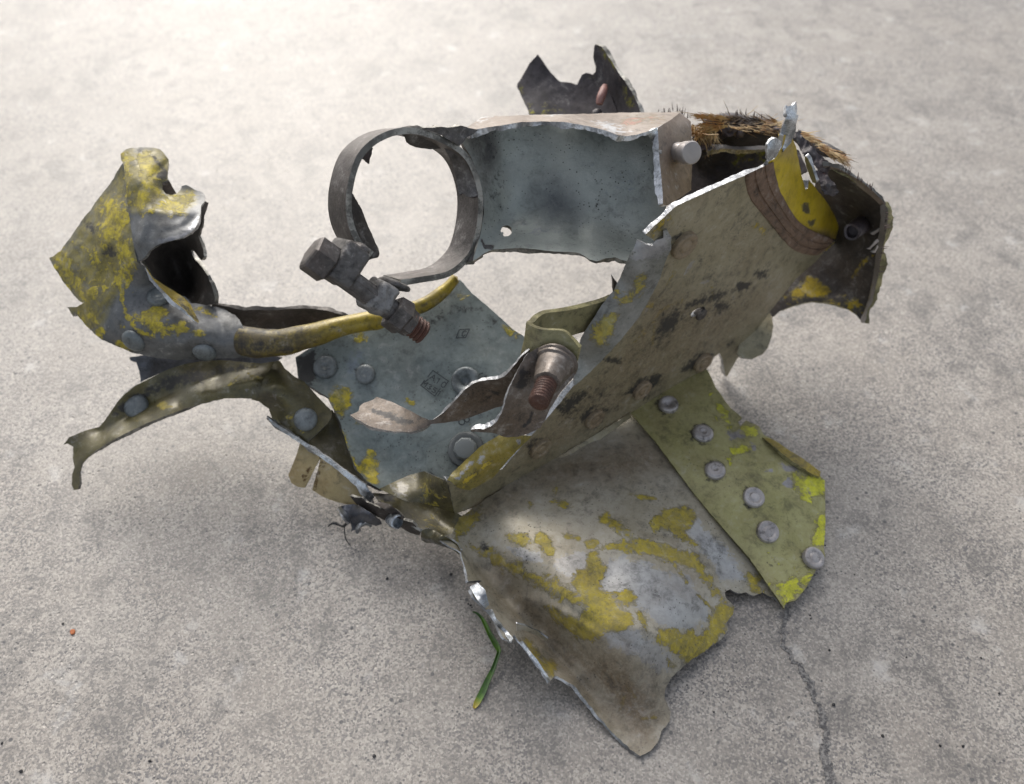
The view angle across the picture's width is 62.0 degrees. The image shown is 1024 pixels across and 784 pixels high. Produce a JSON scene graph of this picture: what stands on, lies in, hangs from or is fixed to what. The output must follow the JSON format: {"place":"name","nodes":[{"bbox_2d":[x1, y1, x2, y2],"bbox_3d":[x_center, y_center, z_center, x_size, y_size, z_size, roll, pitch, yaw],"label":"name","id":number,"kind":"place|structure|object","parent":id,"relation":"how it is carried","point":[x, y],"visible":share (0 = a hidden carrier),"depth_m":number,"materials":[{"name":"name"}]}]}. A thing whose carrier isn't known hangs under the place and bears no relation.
{"place":"outdoors","nodes":[
{"label":"outdoors","id":0,"kind":"place"},
{"bbox_2d":[0,0,1023,783],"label":"concrete ground","id":1,"kind":"structure","parent":0,"point":[216,592],"depth_m":0.34,"materials":[{"name":"grey concrete"}]},
{"bbox_2d":[49,44,893,757],"bbox_3d":[-0.015,-0.039,0.302,0.291,0.128,0.214,19,53,16],"label":"metal wreckage","id":2,"kind":"object","parent":1,"relation":"on","point":[637,498],"visible":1,"depth_m":0.30,"materials":[{"name":"yellow paint"}]},
{"bbox_2d":[473,611,500,708],"bbox_3d":[-0.009,0.086,0.278,0.010,0.002,0.033,0,50,0],"label":"grass blade","id":3,"kind":"object","parent":1,"relation":"on","point":[484,686],"depth_m":0.28,"materials":[{"name":"green plant"}]},
{"bbox_2d":[0,385,999,772],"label":"grit","id":4,"kind":"object","parent":1,"relation":"on","point":[472,621],"visible":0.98,"depth_m":0.27,"materials":[{"name":"black stone"}]},
{"bbox_2d":[779,606,836,783],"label":"ground crack","id":5,"kind":"object","parent":1,"relation":"on","point":[827,765],"visible":1,"depth_m":0.27,"materials":[{"name":"grey concrete"}]}
]}

